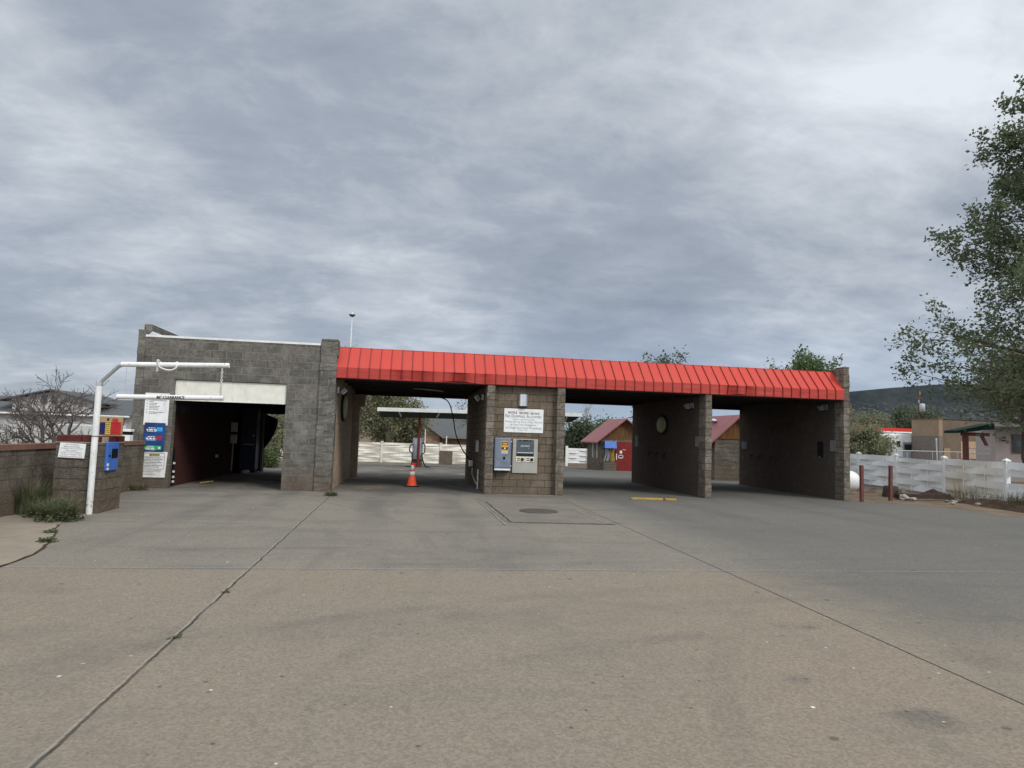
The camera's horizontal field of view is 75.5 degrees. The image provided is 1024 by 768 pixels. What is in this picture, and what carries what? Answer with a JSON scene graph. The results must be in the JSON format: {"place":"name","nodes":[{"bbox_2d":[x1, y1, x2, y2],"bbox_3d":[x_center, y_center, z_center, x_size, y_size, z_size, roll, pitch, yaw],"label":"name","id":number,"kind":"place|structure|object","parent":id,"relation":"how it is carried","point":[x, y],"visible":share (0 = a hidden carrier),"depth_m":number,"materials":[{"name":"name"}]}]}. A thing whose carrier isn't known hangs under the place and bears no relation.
{"place":"outdoors","nodes":[
{"label":"outdoors","id":0,"kind":"place"},
{"bbox_2d":[0,515,62,564],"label":"path","id":1,"kind":"structure","parent":0,"point":[20,536],"depth_m":9.22,"materials":[{"name":"concrete"}]},
{"bbox_2d":[0,525,58,565],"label":"ground crack","id":2,"kind":"object","parent":1,"relation":"on","point":[43,547],"visible":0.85,"depth_m":8.23,"materials":[{"name":"soil"}]},
{"bbox_2d":[35,536,59,542],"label":"crack weed","id":3,"kind":"object","parent":1,"relation":"on","point":[46,539],"visible":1,"depth_m":8.79,"materials":[{"name":"green plant"}]},
{"bbox_2d":[43,528,58,533],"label":"crack weed","id":4,"kind":"object","parent":1,"relation":"on","point":[52,530],"visible":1,"depth_m":9.54,"materials":[{"name":"green plant"}]},
{"bbox_2d":[0,389,132,443],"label":"white house","id":5,"kind":"structure","parent":0,"point":[126,407],"depth_m":57.77,"materials":[{"name":"paint"}]},
{"bbox_2d":[382,418,466,455],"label":"brick house","id":6,"kind":"structure","parent":0,"point":[440,431],"depth_m":69.13,"materials":[{"name":"grey"}]},
{"bbox_2d":[439,450,452,464],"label":"block column","id":7,"kind":"structure","parent":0,"point":[445,457],"depth_m":46.02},
{"bbox_2d":[0,460,1023,767],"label":"concrete lot","id":8,"kind":"structure","parent":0,"point":[374,614],"depth_m":5.44,"materials":[{"name":"concrete"}]},
{"bbox_2d":[20,497,52,517],"bbox_3d":[-7.861,2.074,11.149,1.002,0.416,0.951,3,-5,-9],"label":"weed clump","id":9,"kind":"object","parent":8,"relation":"on","point":[33,511],"visible":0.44,"depth_m":11.04,"materials":[{"name":"green plant"}]},
{"bbox_2d":[11,475,62,514],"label":"tall grass","id":10,"kind":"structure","parent":8,"relation":"on","point":[24,495],"depth_m":11.33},
{"bbox_2d":[18,494,108,522],"bbox_3d":[-7.322,2.006,10.824,1.159,0.508,1.279,-2,-6,39],"label":"weed clump","id":11,"kind":"object","parent":8,"relation":"on","point":[55,511],"visible":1,"depth_m":10.68,"materials":[{"name":"green plant"}]},
{"bbox_2d":[52,435,124,512],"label":"block pillar","id":12,"kind":"structure","parent":8,"relation":"on","point":[71,474],"depth_m":11.80,"materials":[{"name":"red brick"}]},
{"bbox_2d":[58,442,85,458],"bbox_3d":[-7.821,1.181,11.765,0.445,0.275,0.016,3,-5,-9],"label":"rules sign","id":13,"kind":"object","parent":12,"relation":"attached to","point":[71,450],"visible":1,"depth_m":11.76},
{"bbox_2d":[99,416,123,435],"bbox_3d":[-7.461,0.787,12.320,0.390,0.358,0.052,3,-5,-9],"label":"menu board","id":14,"kind":"object","parent":12,"relation":"on","point":[110,426],"visible":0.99,"depth_m":12.30,"materials":[{"name":"multicoloured plastic"}]},
{"bbox_2d":[104,442,118,470],"bbox_3d":[-7.378,1.333,12.197,0.065,0.520,0.480,3,-5,-9],"label":"blue pay box","id":15,"kind":"object","parent":12,"relation":"attached to","point":[111,456],"visible":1,"depth_m":12.14,"materials":[{"name":"paint"}]},
{"bbox_2d":[128,483,153,490],"bbox_3d":[-9.122,2.498,16.136,0.714,0.268,0.684,3,-5,-9],"label":"corner weed","id":16,"kind":"object","parent":8,"relation":"on","point":[136,487],"visible":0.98,"depth_m":16.05,"materials":[{"name":"green plant"}]},
{"bbox_2d":[85,362,229,513],"bbox_3d":[-6.356,0.953,11.920,2.240,2.779,0.113,3,-5,-9],"label":"clearance pole","id":17,"kind":"object","parent":8,"relation":"on","point":[96,424],"visible":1,"depth_m":11.78,"materials":[{"name":"metal"}]},
{"bbox_2d":[156,359,177,371],"bbox_3d":[-6.255,-0.325,12.032,0.364,0.230,0.145,3,-5,-9],"label":"rope loop","id":18,"kind":"object","parent":17,"relation":"hanging from","point":[158,365],"visible":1,"depth_m":11.96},
{"bbox_2d":[116,367,223,400],"bbox_3d":[-6.173,-0.027,12.020,1.812,0.677,0.094,3,-5,-9],"label":"clearance bar","id":19,"kind":"object","parent":17,"relation":"hanging from","point":[166,397],"visible":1,"depth_m":11.97,"materials":[{"name":"white paint"}]},
{"bbox_2d":[167,633,182,638],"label":"crack weed","id":20,"kind":"object","parent":8,"relation":"on","point":[178,636],"visible":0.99,"depth_m":5.00,"materials":[{"name":"green plant"}]},
{"bbox_2d":[238,407,261,472],"bbox_3d":[-9.586,2.040,24.226,0.560,2.350,0.630,3,-5,-9],"label":"equipment cabinet","id":21,"kind":"object","parent":8,"relation":"on","point":[250,439],"visible":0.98,"depth_m":23.97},
{"bbox_2d":[323,491,337,495],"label":"crack weed","id":22,"kind":"object","parent":8,"relation":"on","point":[332,493],"visible":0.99,"depth_m":16.26,"materials":[{"name":"green plant"}]},
{"bbox_2d":[404,463,418,486],"bbox_3d":[-3.023,2.746,20.028,0.440,0.700,0.400,3,-5,-9],"label":"traffic cone","id":23,"kind":"object","parent":8,"relation":"on","point":[411,482],"visible":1,"depth_m":19.94,"materials":[{"name":"plastic"}]},
{"bbox_2d":[405,436,426,466],"bbox_3d":[-5.447,3.922,38.316,1.364,1.779,0.983,3,-5,-9],"label":"vacuum machine","id":24,"kind":"object","parent":8,"relation":"on","point":[414,452],"visible":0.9,"depth_m":38.27,"materials":[{"name":"metal"}]},
{"bbox_2d":[377,407,581,466],"bbox_3d":[-1.942,3.250,38.961,11.800,3.435,2.400,3,-5,-9],"label":"vacuum canopy","id":25,"kind":"object","parent":8,"relation":"on","point":[419,413],"visible":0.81,"depth_m":38.10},
{"bbox_2d":[131,324,849,500],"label":"car wash building","id":26,"kind":"structure","parent":8,"relation":"on","point":[786,424],"depth_m":19.12,"materials":[{"name":"grey brick"}]},
{"bbox_2d":[143,422,165,451],"bbox_3d":[-9.143,1.354,16.911,0.500,0.730,0.028,3,-5,-9],"label":"price sign","id":27,"kind":"object","parent":26,"relation":"attached to","point":[154,436],"visible":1,"depth_m":16.90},
{"bbox_2d":[143,451,167,477],"bbox_3d":[-9.184,2.052,16.876,0.710,0.650,0.020,3,-5,-9],"label":"warning sign","id":28,"kind":"object","parent":26,"relation":"attached to","point":[154,465],"visible":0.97,"depth_m":16.88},
{"bbox_2d":[143,393,169,424],"bbox_3d":[-9.124,0.643,16.993,0.580,0.820,0.018,3,-5,-9],"label":"instruction sign","id":29,"kind":"object","parent":26,"relation":"attached to","point":[156,411],"visible":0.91,"depth_m":16.98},
{"bbox_2d":[170,448,175,484],"bbox_3d":[-8.899,2.173,17.401,0.075,0.950,0.110,3,-5,-9],"label":"sensor rail","id":30,"kind":"object","parent":26,"relation":"attached to","point":[172,468],"visible":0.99,"depth_m":17.37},
{"bbox_2d":[230,422,237,470],"bbox_3d":[-9.732,2.182,23.101,0.180,1.680,0.220,3,-5,-9],"label":"wall control box","id":31,"kind":"object","parent":26,"relation":"attached to","point":[234,428],"visible":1,"depth_m":23.04,"materials":[{"name":"plastic"}]},
{"bbox_2d":[264,414,277,447],"bbox_3d":[-9.077,1.788,24.950,0.444,1.300,0.099,3,-5,-9],"label":"torn curtain","id":32,"kind":"object","parent":26,"relation":"hanging from","point":[271,425],"visible":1,"depth_m":24.95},
{"bbox_2d":[337,387,346,393],"bbox_3d":[-4.680,0.190,18.251,0.261,0.194,0.240,3,-5,-9],"label":"flood light","id":33,"kind":"object","parent":26,"relation":"attached to","point":[343,390],"visible":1,"depth_m":18.15,"materials":[{"name":"metal"}]},
{"bbox_2d":[341,393,347,420],"bbox_3d":[-5.082,0.701,20.129,0.095,0.880,1.600,3,-5,-9],"label":"oval plaque","id":34,"kind":"object","parent":26,"relation":"attached to","point":[344,404],"visible":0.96,"depth_m":19.69,"materials":[{"name":"beige rubber"}]},
{"bbox_2d":[413,388,472,466],"bbox_3d":[-2.272,1.420,22.021,2.099,2.545,0.416,1,-5,5],"label":"wash hose","id":35,"kind":"object","parent":26,"relation":"hanging from","point":[470,462],"visible":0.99,"depth_m":22.10,"materials":[{"name":"black rubber"}]},
{"bbox_2d":[472,440,478,488],"bbox_3d":[-1.137,2.461,20.541,0.075,1.430,1.891,3,-5,-9],"label":"wall conduit","id":36,"kind":"object","parent":26,"relation":"attached to","point":[477,446],"depth_m":20.12,"materials":[{"name":"plastic"}]},
{"bbox_2d":[474,394,483,400],"bbox_3d":[-0.973,0.403,19.430,0.261,0.194,0.240,3,-5,-9],"label":"flood light","id":37,"kind":"object","parent":26,"relation":"attached to","point":[477,397],"visible":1,"depth_m":19.36,"materials":[{"name":"metal"}]},
{"bbox_2d":[493,438,511,470],"bbox_3d":[-0.259,1.945,18.366,0.480,0.890,0.207,3,-5,-9],"label":"coin box","id":38,"kind":"object","parent":26,"relation":"attached to","point":[502,455],"visible":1,"depth_m":18.28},
{"bbox_2d":[495,439,510,466],"bbox_3d":[-0.255,1.904,18.289,0.410,0.780,0.012,3,-5,-9],"label":"front door","id":39,"kind":"structure","parent":38,"relation":"in","point":[499,461],"depth_m":18.27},
{"bbox_2d":[518,394,527,405],"bbox_3d":[0.323,0.457,18.603,0.270,0.330,0.136,3,-5,-9],"label":"wall lamp","id":40,"kind":"object","parent":26,"relation":"attached to","point":[522,399],"visible":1,"depth_m":18.55,"materials":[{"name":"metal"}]},
{"bbox_2d":[504,408,543,432],"bbox_3d":[0.330,1.033,18.622,1.120,0.665,0.020,3,-5,-9],"label":"notice sign","id":41,"kind":"object","parent":26,"relation":"attached to","point":[524,420],"visible":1,"depth_m":18.61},
{"bbox_2d":[512,439,537,472],"bbox_3d":[0.366,2.018,18.528,0.710,0.950,0.073,3,-5,-9],"label":"payment panel","id":42,"kind":"object","parent":26,"relation":"attached to","point":[524,455],"visible":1,"depth_m":18.52,"materials":[{"name":"metal"}]},
{"bbox_2d":[656,415,668,433],"bbox_3d":[5.091,1.388,22.527,0.095,0.640,1.000,3,-5,-9],"label":"oval plaque","id":43,"kind":"object","parent":26,"relation":"attached to","point":[662,424],"visible":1,"depth_m":22.39,"materials":[{"name":"beige rubber"}]},
{"bbox_2d":[683,403,693,408],"bbox_3d":[5.397,0.669,20.213,0.261,0.194,0.240,3,-5,-9],"label":"flood light","id":44,"kind":"object","parent":26,"relation":"attached to","point":[688,405],"visible":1,"depth_m":20.15,"materials":[{"name":"metal"}]},
{"bbox_2d":[695,436,698,446],"bbox_3d":[5.539,1.718,19.802,0.014,0.300,0.240,3,-5,-9],"label":"wall plate","id":45,"kind":"object","parent":26,"relation":"attached to","point":[696,440],"depth_m":19.78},
{"bbox_2d":[742,442,746,448],"bbox_3d":[9.065,2.389,25.822,0.014,0.280,0.400,3,-5,-9],"label":"wall plate","id":46,"kind":"object","parent":26,"relation":"attached to","point":[744,445],"depth_m":25.80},
{"bbox_2d":[817,442,822,458],"bbox_3d":[9.790,2.110,21.064,0.060,0.550,0.280,3,-5,-9],"label":"mat bracket","id":47,"kind":"object","parent":26,"relation":"attached to","point":[819,450],"visible":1,"depth_m":21.05,"materials":[{"name":"metal"}]},
{"bbox_2d":[817,404,827,410],"bbox_3d":[9.782,0.740,20.850,0.261,0.194,0.240,3,-5,-9],"label":"flood light","id":48,"kind":"object","parent":26,"relation":"attached to","point":[821,407],"visible":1,"depth_m":20.79,"materials":[{"name":"metal"}]},
{"bbox_2d":[830,440,835,450],"bbox_3d":[9.917,1.910,20.449,0.014,0.340,0.280,3,-5,-9],"label":"wall plate","id":49,"kind":"object","parent":26,"relation":"attached to","point":[832,445],"depth_m":20.44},
{"bbox_2d":[602,441,616,470],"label":"mat rack","id":50,"kind":"object","parent":8,"relation":"on","point":[608,466],"visible":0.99,"depth_m":42.96,"materials":[{"name":"metal"}]},
{"bbox_2d":[631,497,676,500],"bbox_3d":[3.845,3.123,17.956,1.262,0.060,0.106,2,-5,-5],"label":"parking stop","id":51,"kind":"object","parent":8,"relation":"on","point":[660,499],"visible":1,"depth_m":17.91,"materials":[{"name":"yellow paint"}]},
{"bbox_2d":[0,0,1023,434],"label":"sky","id":52,"kind":"structure","parent":0,"point":[736,183],"materials":[{"name":"grey"}]},
{"bbox_2d":[13,432,1023,517],"bbox_3d":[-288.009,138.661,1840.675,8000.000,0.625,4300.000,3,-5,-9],"label":"ground","id":53,"kind":"structure","parent":0,"point":[868,497],"depth_m":20.45,"materials":[{"name":"concrete"}]},
{"bbox_2d":[0,365,123,443],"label":"bare tree","id":54,"kind":"object","parent":53,"relation":"on","point":[31,412],"visible":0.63,"depth_m":24.13,"materials":[{"name":"grey plant"}]},
{"bbox_2d":[0,440,145,516],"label":"boundary wall","id":55,"kind":"structure","parent":53,"relation":"on","point":[19,462],"depth_m":11.86,"materials":[{"name":"brick"}]},
{"bbox_2d":[122,429,133,440],"bbox_3d":[-9.269,1.229,15.926,0.240,0.285,0.220,3,-5,-9],"label":"white slotted box","id":56,"kind":"object","parent":55,"relation":"on","point":[128,434],"visible":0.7,"depth_m":15.84,"materials":[{"name":"paint"}]},
{"bbox_2d":[53,424,124,436],"bbox_3d":[-17.547,2.454,26.785,2.702,1.620,1.850,3,-5,-9],"label":"covered trailer","id":57,"kind":"object","parent":53,"relation":"on","point":[84,429],"visible":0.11,"depth_m":26.02,"materials":[{"name":"white paint"}]},
{"bbox_2d":[263,444,281,467],"bbox_3d":[-11.183,3.348,29.829,1.343,1.452,1.718,1,-5,13],"label":"shrub","id":58,"kind":"object","parent":53,"relation":"on","point":[270,458],"visible":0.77,"depth_m":29.75,"materials":[{"name":"green plant"}]},
{"bbox_2d":[267,414,284,462],"bbox_3d":[-12.261,2.539,33.893,3.228,3.468,3.675,3,-5,-9],"label":"shrub","id":59,"kind":"object","parent":53,"relation":"on","point":[276,441],"visible":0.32,"depth_m":33.62,"materials":[{"name":"green plant"}]},
{"bbox_2d":[349,312,354,346],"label":"yard light","id":60,"kind":"object","parent":53,"relation":"on","point":[352,315],"visible":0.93,"depth_m":57.19,"materials":[{"name":"white paint"}]},
{"bbox_2d":[345,344,387,441],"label":"willow tree","id":61,"kind":"object","parent":53,"relation":"on","point":[367,409],"visible":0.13,"depth_m":52.00,"materials":[{"name":"green plant"}]},
{"bbox_2d":[280,441,465,463],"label":"slatted back fence","id":62,"kind":"object","parent":53,"relation":"on","point":[399,455],"visible":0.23,"depth_m":49.30,"materials":[{"name":"plastic"}]},
{"bbox_2d":[361,396,416,455],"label":"willow tree","id":63,"kind":"object","parent":53,"relation":"on","point":[387,427],"visible":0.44,"depth_m":53.83,"materials":[{"name":"green plant"}]},
{"bbox_2d":[391,397,438,449],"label":"willow tree","id":64,"kind":"object","parent":53,"relation":"on","point":[408,434],"visible":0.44,"depth_m":55.68,"materials":[{"name":"green plant"}]},
{"bbox_2d":[451,399,466,427],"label":"willow tree","id":65,"kind":"object","parent":53,"relation":"on","point":[461,409],"visible":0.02,"depth_m":57.55,"materials":[{"name":"green plant"}]},
{"bbox_2d":[565,446,586,465],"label":"gate fence","id":66,"kind":"object","parent":53,"relation":"on","point":[576,455],"visible":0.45,"depth_m":53.30,"materials":[{"name":"white paint"}]},
{"bbox_2d":[564,414,595,460],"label":"tree","id":67,"kind":"object","parent":53,"relation":"on","point":[576,432],"visible":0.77,"depth_m":63.33,"materials":[{"name":"green plant"}]},
{"bbox_2d":[579,404,591,422],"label":"bare poplar","id":68,"kind":"object","parent":53,"relation":"on","point":[586,413],"visible":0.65,"depth_m":71.51,"materials":[{"name":"grey plant"}]},
{"bbox_2d":[588,410,615,432],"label":"tree","id":69,"kind":"object","parent":53,"relation":"on","point":[597,425],"visible":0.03,"depth_m":68.05,"materials":[{"name":"green plant"}]},
{"bbox_2d":[580,418,631,470],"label":"red roofed shed","id":70,"kind":"structure","parent":53,"relation":"on","point":[619,431],"depth_m":43.58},
{"bbox_2d":[615,442,631,470],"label":"door","id":71,"kind":"structure","parent":70,"relation":"in","point":[623,463],"depth_m":43.44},
{"bbox_2d":[622,345,689,420],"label":"cottonwood tree","id":72,"kind":"object","parent":53,"relation":"on","point":[667,361],"visible":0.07,"depth_m":55.86,"materials":[{"name":"green plant"}]},
{"bbox_2d":[711,415,739,480],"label":"pump house","id":73,"kind":"structure","parent":53,"relation":"on","point":[725,449],"depth_m":30.07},
{"bbox_2d":[764,343,845,370],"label":"green tree","id":74,"kind":"object","parent":53,"relation":"on","point":[793,363],"visible":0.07,"depth_m":59.91,"materials":[{"name":"green plant"}]},
{"bbox_2d":[785,350,841,371],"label":"green tree","id":75,"kind":"object","parent":53,"relation":"on","point":[813,365],"visible":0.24,"depth_m":56.15,"materials":[{"name":"green plant"}]},
{"bbox_2d":[850,471,858,491],"bbox_3d":[10.902,3.345,23.016,2.500,0.890,0.720,3,-5,-9],"label":"propane tank","id":76,"kind":"object","parent":53,"relation":"on","point":[854,481],"visible":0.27,"depth_m":22.83,"materials":[{"name":"metal"}]},
{"bbox_2d":[849,403,864,426],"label":"distant tree","id":77,"kind":"object","parent":53,"relation":"on","point":[853,417],"visible":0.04,"depth_m":147.18,"materials":[{"name":"green plant"}]},
{"bbox_2d":[859,465,863,501],"bbox_3d":[10.494,2.991,19.861,0.100,1.090,0.100,3,-5,-9],"label":"bollard","id":78,"kind":"object","parent":53,"relation":"on","point":[861,481],"visible":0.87,"depth_m":19.83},
{"bbox_2d":[852,408,898,433],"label":"distant tree","id":79,"kind":"object","parent":53,"relation":"on","point":[867,420],"visible":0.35,"depth_m":148.14,"materials":[{"name":"green plant"}]},
{"bbox_2d":[850,420,902,474],"bbox_3d":[21.457,4.071,40.938,4.640,4.386,4.654,3,-5,-9],"label":"yellow green bush","id":80,"kind":"object","parent":53,"relation":"on","point":[870,440],"visible":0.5,"depth_m":39.73,"materials":[{"name":"green plant"}]},
{"bbox_2d":[854,427,911,433],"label":"station canopy","id":81,"kind":"object","parent":53,"relation":"on","point":[900,430],"visible":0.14,"depth_m":120.38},
{"bbox_2d":[888,466,892,500],"bbox_3d":[11.801,3.094,20.628,0.116,1.090,0.100,3,-5,-9],"label":"bollard","id":82,"kind":"object","parent":53,"relation":"on","point":[890,483],"visible":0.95,"depth_m":20.60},
{"bbox_2d":[882,485,899,497],"bbox_3d":[12.694,3.600,22.163,0.560,0.380,0.560,3,-5,-9],"label":"tree stump","id":83,"kind":"object","parent":53,"relation":"on","point":[885,490],"visible":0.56,"depth_m":22.02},
{"bbox_2d":[882,433,911,457],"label":"camper truck","id":84,"kind":"object","parent":53,"relation":"on","point":[905,440],"visible":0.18,"depth_m":92.54,"materials":[{"name":"white paint"}]},
{"bbox_2d":[887,403,916,427],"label":"distant tree","id":85,"kind":"object","parent":53,"relation":"on","point":[897,415],"visible":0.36,"depth_m":159.03,"materials":[{"name":"green plant"}]},
{"bbox_2d":[899,494,909,499],"bbox_3d":[12.378,3.587,20.917,0.312,0.232,0.257,2,-5,2],"label":"rock","id":86,"kind":"object","parent":53,"relation":"on","point":[903,497],"visible":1,"depth_m":20.83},
{"bbox_2d":[917,394,924,418],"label":"utility pole","id":87,"kind":"object","parent":53,"relation":"on","point":[921,407],"visible":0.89,"depth_m":98.51,"materials":[{"name":"brown wood"}]},
{"bbox_2d":[898,403,946,428],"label":"distant tree","id":88,"kind":"object","parent":53,"relation":"on","point":[927,414],"visible":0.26,"depth_m":141.62,"materials":[{"name":"green plant"}]},
{"bbox_2d":[895,488,950,498],"bbox_3d":[13.049,3.556,21.422,1.699,0.285,0.925,2,-5,-3],"label":"old timber","id":89,"kind":"object","parent":53,"relation":"on","point":[929,496],"visible":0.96,"depth_m":20.98,"materials":[{"name":"brown wood"}]},
{"bbox_2d":[888,450,975,460],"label":"chain link fence","id":90,"kind":"object","parent":53,"relation":"on","point":[928,453],"visible":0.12,"depth_m":53.90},
{"bbox_2d":[850,452,1023,500],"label":"woven vinyl fence","id":91,"kind":"object","parent":53,"relation":"on","point":[981,476],"visible":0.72,"depth_m":23.31,"materials":[{"name":"white paint"}]},
{"bbox_2d":[936,438,937,459],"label":"white marker post","id":92,"kind":"object","parent":53,"relation":"on","point":[936,449],"visible":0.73,"depth_m":45.05,"materials":[{"name":"paint"}]},
{"bbox_2d":[920,489,954,499],"bbox_3d":[14.318,3.703,22.455,1.025,0.305,1.555,3,-5,-9],"label":"dirt pile","id":93,"kind":"object","parent":53,"relation":"on","point":[932,491],"visible":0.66,"depth_m":22.24,"materials":[{"name":"soil"}]},
{"bbox_2d":[884,74,1023,443],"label":"elm tree","id":94,"kind":"object","parent":53,"relation":"on","point":[992,234],"visible":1,"depth_m":27.31,"materials":[{"name":"green plant"}]},
{"bbox_2d":[944,423,994,459],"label":"porch canopy","id":95,"kind":"object","parent":53,"relation":"on","point":[967,433],"visible":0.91,"depth_m":43.97,"materials":[{"name":"green metal"}]},
{"bbox_2d":[956,337,1023,462],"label":"olive tree","id":96,"kind":"object","parent":53,"relation":"on","point":[1000,405],"visible":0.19,"depth_m":41.48,"materials":[{"name":"green plant"}]},
{"bbox_2d":[960,498,1023,512],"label":"soil berm","id":97,"kind":"structure","parent":53,"relation":"on","point":[999,504],"depth_m":19.08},
{"bbox_2d":[943,482,982,499],"bbox_3d":[14.423,3.387,21.095,1.255,0.607,1.200,3,-5,-9],"label":"dry weed","id":98,"kind":"object","parent":97,"relation":"on","point":[960,496],"visible":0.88,"depth_m":21.14,"materials":[{"name":"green plant"}]},
{"bbox_2d":[956,489,996,500],"bbox_3d":[14.505,3.387,20.421,1.196,0.462,1.278,3,-5,-9],"label":"dry weed","id":99,"kind":"object","parent":97,"relation":"on","point":[976,493],"visible":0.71,"depth_m":20.41,"materials":[{"name":"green plant"}]},
{"bbox_2d":[988,488,1023,501],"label":"dry weed","id":100,"kind":"object","parent":97,"relation":"on","point":[1003,495],"visible":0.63,"depth_m":19.38,"materials":[{"name":"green plant"}]},
{"bbox_2d":[1005,492,1023,507],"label":"dry weed","id":101,"kind":"object","parent":97,"relation":"on","point":[1017,500],"visible":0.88,"depth_m":18.41,"materials":[{"name":"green plant"}]},
{"bbox_2d":[975,425,1023,481],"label":"porch house","id":102,"kind":"structure","parent":53,"relation":"on","point":[1000,450],"depth_m":45.62,"materials":[{"name":"paint"}]},
{"bbox_2d":[1011,434,1021,453],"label":"window frame","id":103,"kind":"structure","parent":102,"relation":"in","point":[1011,434],"depth_m":45.33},
{"bbox_2d":[1013,435,1021,451],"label":"window pane","id":104,"kind":"structure","parent":102,"relation":"in","point":[1017,439],"depth_m":45.18,"materials":[{"name":"grey glass"}]},
{"bbox_2d":[478,498,616,524],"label":"concrete slab","id":105,"kind":"structure","parent":0,"point":[509,508],"depth_m":14.27,"materials":[{"name":"concrete"}]},
{"bbox_2d":[519,509,557,513],"bbox_3d":[0.574,2.748,14.323,0.850,0.016,0.850,3,-5,-9],"label":"manhole cover","id":106,"kind":"object","parent":105,"relation":"on","point":[543,511],"visible":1,"depth_m":14.21,"materials":[{"name":"metal"}]},
{"bbox_2d":[476,497,605,524],"bbox_3d":[0.490,2.775,14.668,2.159,0.001,5.311,3,-5,-9],"label":"ground joint","id":107,"kind":"object","parent":105,"relation":"on","point":[533,522],"visible":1,"depth_m":13.78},
{"bbox_2d":[855,487,882,494],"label":"dirt ridge","id":108,"kind":"structure","parent":0,"point":[871,490],"depth_m":23.56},
{"bbox_2d":[849,384,1019,426],"bbox_3d":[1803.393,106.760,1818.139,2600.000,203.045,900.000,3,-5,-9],"label":"hill","id":109,"kind":"structure","parent":0,"point":[884,400],"depth_m":1653.00,"materials":[{"name":"plant"}]},
{"bbox_2d":[910,418,1018,463],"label":"tan building","id":110,"kind":"structure","parent":0,"point":[926,432],"depth_m":88.98,"materials":[{"name":"paint"}]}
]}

